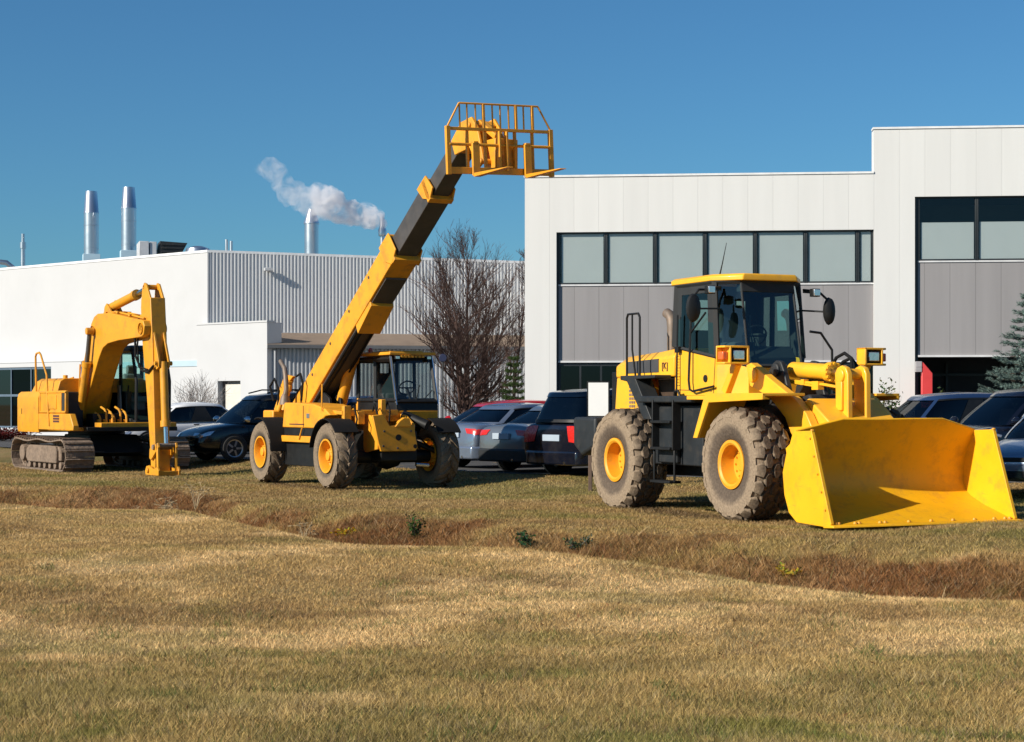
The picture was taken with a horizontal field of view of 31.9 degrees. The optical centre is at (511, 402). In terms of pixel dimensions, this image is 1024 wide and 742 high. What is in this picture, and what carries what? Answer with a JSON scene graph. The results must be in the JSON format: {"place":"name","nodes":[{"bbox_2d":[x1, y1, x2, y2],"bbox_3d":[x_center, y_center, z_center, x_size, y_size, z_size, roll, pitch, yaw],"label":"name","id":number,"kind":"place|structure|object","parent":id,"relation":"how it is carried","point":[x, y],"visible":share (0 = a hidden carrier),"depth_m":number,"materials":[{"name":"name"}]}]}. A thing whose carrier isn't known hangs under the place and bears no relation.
{"place":"outdoors","nodes":[
{"label":"outdoors","id":0,"kind":"place"},
{"bbox_2d":[0,502,1017,741],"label":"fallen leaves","id":1,"kind":"object","parent":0,"point":[496,643],"visible":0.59,"depth_m":13.06,"materials":[{"name":"brown plant"}]},
{"bbox_2d":[0,447,1023,741],"bbox_3d":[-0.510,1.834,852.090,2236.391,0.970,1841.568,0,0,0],"label":"ground","id":2,"kind":"structure","parent":0,"point":[4,453],"depth_m":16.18,"materials":[{"name":"brown plant"}]},
{"bbox_2d":[11,283,189,475],"bbox_3d":[-9.654,-0.533,43.791,3.140,4.453,7.780,0,0,-33],"label":"excavator","id":3,"kind":"object","parent":2,"relation":"on","point":[96,408],"visible":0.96,"depth_m":43.59,"materials":[{"name":"metal"}]},
{"bbox_2d":[39,390,67,413],"bbox_3d":[-11.214,-0.011,43.811,0.102,0.560,2.000,0,0,-33],"label":"pump door","id":4,"kind":"structure","parent":3,"relation":"in","point":[57,400],"depth_m":43.58,"materials":[{"name":"yellow paint"}]},
{"bbox_2d":[154,490,178,508],"bbox_3d":[-5.821,1.756,30.265,0.390,0.567,0.396,0,0,-30],"label":"dead weed","id":5,"kind":"object","parent":2,"relation":"on","point":[166,505],"visible":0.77,"depth_m":30.28,"materials":[{"name":"plant"}]},
{"bbox_2d":[174,474,215,508],"bbox_3d":[-5.349,1.522,30.295,0.716,0.649,0.389,0,0,0],"label":"dead weed","id":6,"kind":"object","parent":2,"relation":"on","point":[194,502],"visible":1,"depth_m":30.28,"materials":[{"name":"plant"}]},
{"bbox_2d":[172,369,231,404],"bbox_3d":[-10.877,0.168,62.389,2.165,2.725,2.590,0,0,0],"label":"bare shrub","id":7,"kind":"object","parent":2,"relation":"on","point":[190,398],"visible":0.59,"depth_m":62.35,"materials":[{"name":"brown plant"}]},
{"bbox_2d":[289,520,316,535],"bbox_3d":[-2.981,1.854,25.420,0.452,0.407,0.374,0,0,0],"label":"dead weed","id":8,"kind":"object","parent":2,"relation":"on","point":[304,533],"visible":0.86,"depth_m":25.41,"materials":[{"name":"plant"}]},
{"bbox_2d":[329,527,358,535],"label":"ditch plant","id":9,"kind":"object","parent":2,"relation":"on","point":[345,531],"visible":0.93,"depth_m":24.95,"materials":[{"name":"yellow plant"}]},
{"bbox_2d":[250,102,565,489],"bbox_3d":[-1.919,-1.688,33.633,2.650,6.686,10.441,0,0,-29],"label":"telehandler","id":10,"kind":"object","parent":2,"relation":"on","point":[326,432],"visible":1,"depth_m":34.26,"materials":[{"name":"yellow paint"}]},
{"bbox_2d":[405,514,426,537],"bbox_3d":[-1.300,1.682,24.028,0.231,0.413,0.301,0,0,28],"label":"ditch plant","id":11,"kind":"object","parent":2,"relation":"on","point":[413,530],"visible":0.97,"depth_m":24.01,"materials":[{"name":"green plant"}]},
{"bbox_2d":[498,355,524,399],"bbox_3d":[0.038,0.004,55.997,1.481,3.053,1.674,0,0,40],"label":"pine","id":12,"kind":"object","parent":2,"relation":"on","point":[513,384],"visible":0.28,"depth_m":55.89,"materials":[{"name":"green plant"}]},
{"bbox_2d":[0,556,1023,741],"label":"grass clumps","id":13,"kind":"object","parent":2,"relation":"on","point":[995,732],"visible":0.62,"depth_m":10.99,"materials":[{"name":"brown plant"}]},
{"bbox_2d":[0,479,1023,599],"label":"bank weeds","id":14,"kind":"object","parent":2,"relation":"on","point":[365,540],"visible":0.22,"depth_m":22.03,"materials":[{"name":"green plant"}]},
{"bbox_2d":[515,529,535,548],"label":"ditch plant","id":15,"kind":"object","parent":2,"relation":"on","point":[525,538],"visible":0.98,"depth_m":22.56,"materials":[{"name":"green plant"}]},
{"bbox_2d":[563,533,592,550],"bbox_3d":[0.833,1.774,22.403,0.403,0.285,0.296,0,0,-19],"label":"ditch plant","id":16,"kind":"object","parent":2,"relation":"on","point":[571,542],"visible":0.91,"depth_m":22.37,"materials":[{"name":"green plant"}]},
{"bbox_2d":[587,381,609,490],"bbox_3d":[1.590,0.668,32.963,0.415,2.120,0.113,0,0,6],"label":"sign board","id":17,"kind":"object","parent":2,"relation":"on","point":[598,398],"visible":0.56,"depth_m":32.91,"materials":[{"name":"white metal"}]},
{"bbox_2d":[775,562,801,578],"bbox_3d":[3.078,1.892,19.922,0.244,0.234,0.308,0,0,-30],"label":"ditch plant","id":18,"kind":"object","parent":2,"relation":"on","point":[782,568],"visible":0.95,"depth_m":19.90,"materials":[{"name":"yellow plant"}]},
{"bbox_2d":[574,243,1021,528],"bbox_3d":[3.753,-0.326,26.695,3.000,4.071,7.987,0,0,-24],"label":"wheel loader","id":19,"kind":"object","parent":2,"relation":"on","point":[743,412],"visible":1,"depth_m":25.18,"materials":[{"name":"yellow paint"}]},
{"bbox_2d":[977,293,1023,392],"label":"spruce tree","id":20,"kind":"object","parent":2,"relation":"on","point":[1016,352],"visible":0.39,"depth_m":47.14,"materials":[{"name":"green plant"}]},
{"bbox_2d":[0,435,1023,482],"bbox_3d":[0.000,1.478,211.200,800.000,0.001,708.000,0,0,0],"label":"parking lot","id":21,"kind":"structure","parent":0,"point":[476,465],"depth_m":40.79,"materials":[{"name":"grey asphalt"}]},
{"bbox_2d":[0,427,41,440],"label":"hedge shrub","id":22,"kind":"object","parent":21,"relation":"on","point":[6,434],"visible":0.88,"depth_m":68.60,"materials":[{"name":"red plant"}]},
{"bbox_2d":[125,402,227,443],"bbox_3d":[-9.392,0.741,51.205,4.660,1.525,2.104,0,0,-32],"label":"parked car","id":23,"kind":"object","parent":21,"relation":"on","point":[185,415],"visible":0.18,"depth_m":50.55,"materials":[{"name":"white paint"}]},
{"bbox_2d":[177,389,297,461],"bbox_3d":[-6.341,0.577,46.605,4.660,1.853,2.164,0,0,-32],"label":"parked car","id":24,"kind":"object","parent":21,"relation":"on","point":[227,434],"visible":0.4,"depth_m":45.30,"materials":[{"name":"black paint"}]},
{"bbox_2d":[0,187,524,435],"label":"factory","id":25,"kind":"structure","parent":21,"relation":"on","point":[242,323],"depth_m":74.45,"materials":[{"name":"white metal"}]},
{"bbox_2d":[0,368,11,427],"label":"window","id":26,"kind":"structure","parent":25,"relation":"in","point":[5,373],"depth_m":80.55,"materials":[{"name":"black glass"}]},
{"bbox_2d":[12,367,31,427],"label":"window","id":27,"kind":"structure","parent":25,"relation":"in","point":[21,377],"depth_m":79.92,"materials":[{"name":"black glass"}]},
{"bbox_2d":[32,367,50,389],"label":"window","id":28,"kind":"structure","parent":25,"relation":"in","point":[40,370],"depth_m":78.80,"materials":[{"name":"blue glass"}]},
{"bbox_2d":[226,384,239,409],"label":"door","id":29,"kind":"structure","parent":25,"relation":"in","point":[234,392],"depth_m":71.77,"materials":[{"name":"beige paint"}]},
{"bbox_2d":[347,395,407,407],"bbox_3d":[-3.991,0.660,44.605,4.460,1.685,2.104,0,0,-32],"label":"parked car","id":30,"kind":"object","parent":21,"relation":"on","point":[351,402],"visible":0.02,"depth_m":43.97,"materials":[{"name":"blue paint"}]},
{"bbox_2d":[439,354,446,417],"bbox_3d":[-2.121,-0.035,54.975,0.260,2.930,0.090,0,0,0],"label":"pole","id":31,"kind":"object","parent":21,"relation":"on","point":[442,358],"visible":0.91,"depth_m":54.98,"materials":[{"name":"metal"}]},
{"bbox_2d":[395,218,524,415],"bbox_3d":[-1.440,-2.256,58.408,4.724,7.672,4.851,0,0,0],"label":"bare tree","id":32,"kind":"object","parent":21,"relation":"on","point":[460,355],"visible":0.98,"depth_m":57.80,"materials":[{"name":"brown plant"}]},
{"bbox_2d":[445,400,545,459],"bbox_3d":[-0.341,0.711,47.205,4.360,1.585,2.104,0,0,-28],"label":"parked car","id":33,"kind":"object","parent":21,"relation":"on","point":[466,413],"visible":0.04,"depth_m":46.90,"materials":[{"name":"red paint"}]},
{"bbox_2d":[455,402,543,465],"bbox_3d":[0.343,0.750,41.893,4.660,1.505,2.104,0,0,-42],"label":"parked car","id":34,"kind":"object","parent":21,"relation":"on","point":[473,425],"visible":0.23,"depth_m":40.56,"materials":[{"name":"silver metal"}]},
{"bbox_2d":[497,249,524,399],"bbox_3d":[0.167,-2.031,60.516,1.917,7.222,1.839,0,0,0],"label":"bare tree","id":35,"kind":"object","parent":21,"relation":"on","point":[520,320],"visible":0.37,"depth_m":60.47,"materials":[{"name":"plant"}]},
{"bbox_2d":[478,405,572,471],"bbox_3d":[1.492,0.760,39.493,4.660,1.485,2.104,0,0,-41],"label":"parked car","id":36,"kind":"object","parent":21,"relation":"on","point":[502,446],"visible":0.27,"depth_m":38.09,"materials":[{"name":"silver metal"}]},
{"bbox_2d":[524,388,611,472],"bbox_3d":[2.652,0.601,37.694,4.860,1.805,2.244,0,0,-39],"label":"parked van","id":37,"kind":"object","parent":21,"relation":"on","point":[550,446],"visible":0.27,"depth_m":36.19,"materials":[{"name":"black paint"}]},
{"bbox_2d":[878,377,902,408],"bbox_3d":[10.579,0.386,50.302,0.865,2.190,0.775,0,0,29],"label":"shrub","id":38,"kind":"object","parent":21,"relation":"on","point":[888,402],"visible":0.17,"depth_m":50.19,"materials":[{"name":"green plant"}]},
{"bbox_2d":[915,361,932,393],"bbox_3d":[11.718,0.160,50.991,0.470,2.660,0.270,0,0,5],"label":"red post","id":39,"kind":"object","parent":21,"relation":"on","point":[926,378],"visible":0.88,"depth_m":50.88,"materials":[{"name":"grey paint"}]},
{"bbox_2d":[896,392,992,422],"bbox_3d":[10.409,0.621,44.004,4.660,1.765,2.104,0,0,-22],"label":"parked car","id":40,"kind":"object","parent":21,"relation":"on","point":[960,406],"visible":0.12,"depth_m":43.39,"materials":[{"name":"blue paint"}]},
{"bbox_2d":[950,388,1023,440],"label":"parked car","id":41,"kind":"object","parent":21,"relation":"on","point":[1001,412],"visible":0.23,"depth_m":37.43,"materials":[{"name":"blue paint"}]},
{"bbox_2d":[991,414,1023,481],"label":"parked car","id":42,"kind":"object","parent":21,"relation":"on","point":[1012,448],"visible":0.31,"depth_m":29.68,"materials":[{"name":"blue metal"}]},
{"bbox_2d":[0,0,1023,267],"label":"sky","id":43,"kind":"structure","parent":0,"point":[232,120],"materials":[{"name":"blue"}]},
{"bbox_2d":[524,125,1023,409],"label":"office building","id":44,"kind":"structure","parent":0,"point":[907,252],"depth_m":51.85,"materials":[{"name":"white painted metal panels"},{"name":"glass"},{"name":"dark metal frames"}]},
{"bbox_2d":[559,363,578,389],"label":"window","id":45,"kind":"structure","parent":44,"relation":"in","point":[568,372],"depth_m":52.57,"materials":[{"name":"black glass"}]},
{"bbox_2d":[559,232,605,283],"bbox_3d":[2.057,-4.220,52.472,1.388,1.516,0.080,0,0,5],"label":"window","id":46,"kind":"structure","parent":44,"relation":"in","point":[582,252],"depth_m":52.49,"materials":[{"name":"grey glass"}]},
{"bbox_2d":[579,363,599,388],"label":"window","id":47,"kind":"structure","parent":44,"relation":"in","point":[587,371],"depth_m":52.52,"materials":[{"name":"black glass"}]},
{"bbox_2d":[600,363,619,387],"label":"window","id":48,"kind":"structure","parent":44,"relation":"in","point":[606,369],"depth_m":52.47,"materials":[{"name":"black glass"}]},
{"bbox_2d":[606,232,654,283],"bbox_3d":[3.468,-4.220,52.338,1.433,1.516,0.080,0,0,5],"label":"window","id":49,"kind":"structure","parent":44,"relation":"in","point":[630,253],"depth_m":52.35,"materials":[{"name":"grey glass"}]},
{"bbox_2d":[656,231,704,283],"bbox_3d":[4.903,-4.220,52.203,1.439,1.516,0.080,0,0,5],"label":"window","id":50,"kind":"structure","parent":44,"relation":"in","point":[680,253],"depth_m":52.22,"materials":[{"name":"grey glass"}]},
{"bbox_2d":[705,231,754,274],"bbox_3d":[6.344,-4.220,52.066,1.443,1.516,0.080,0,0,5],"label":"window","id":51,"kind":"structure","parent":44,"relation":"in","point":[738,257],"depth_m":52.08,"materials":[{"name":"grey glass"}]},
{"bbox_2d":[756,230,805,282],"bbox_3d":[7.783,-4.220,51.930,1.436,1.516,0.080,0,0,5],"label":"window","id":52,"kind":"structure","parent":44,"relation":"in","point":[780,252],"depth_m":51.94,"materials":[{"name":"grey glass"}]},
{"bbox_2d":[806,230,857,282],"bbox_3d":[9.239,-4.220,51.793,1.476,1.516,0.080,0,0,5],"label":"window","id":53,"kind":"structure","parent":44,"relation":"in","point":[831,252],"depth_m":51.80,"materials":[{"name":"grey glass"}]},
{"bbox_2d":[831,362,849,393],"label":"window","id":54,"kind":"structure","parent":44,"relation":"in","point":[847,363],"depth_m":51.80,"materials":[{"name":"black glass"}]},
{"bbox_2d":[853,364,872,392],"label":"window","id":55,"kind":"structure","parent":44,"relation":"in","point":[871,369],"depth_m":51.75,"materials":[{"name":"black glass"}]},
{"bbox_2d":[858,230,872,282],"bbox_3d":[10.200,-4.220,51.702,0.443,1.516,0.080,0,0,5],"label":"window","id":56,"kind":"structure","parent":44,"relation":"in","point":[865,234],"depth_m":51.72,"materials":[{"name":"grey glass"}]},
{"bbox_2d":[918,196,976,260],"bbox_3d":[12.504,-4.994,51.484,1.654,1.828,0.080,0,0,5],"label":"window","id":57,"kind":"structure","parent":44,"relation":"in","point":[940,241],"depth_m":51.50,"materials":[{"name":"grey glass"}]},
{"bbox_2d":[977,196,1023,259],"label":"window","id":58,"kind":"structure","parent":44,"relation":"in","point":[998,240],"depth_m":51.36,"materials":[{"name":"grey glass"}]}
]}

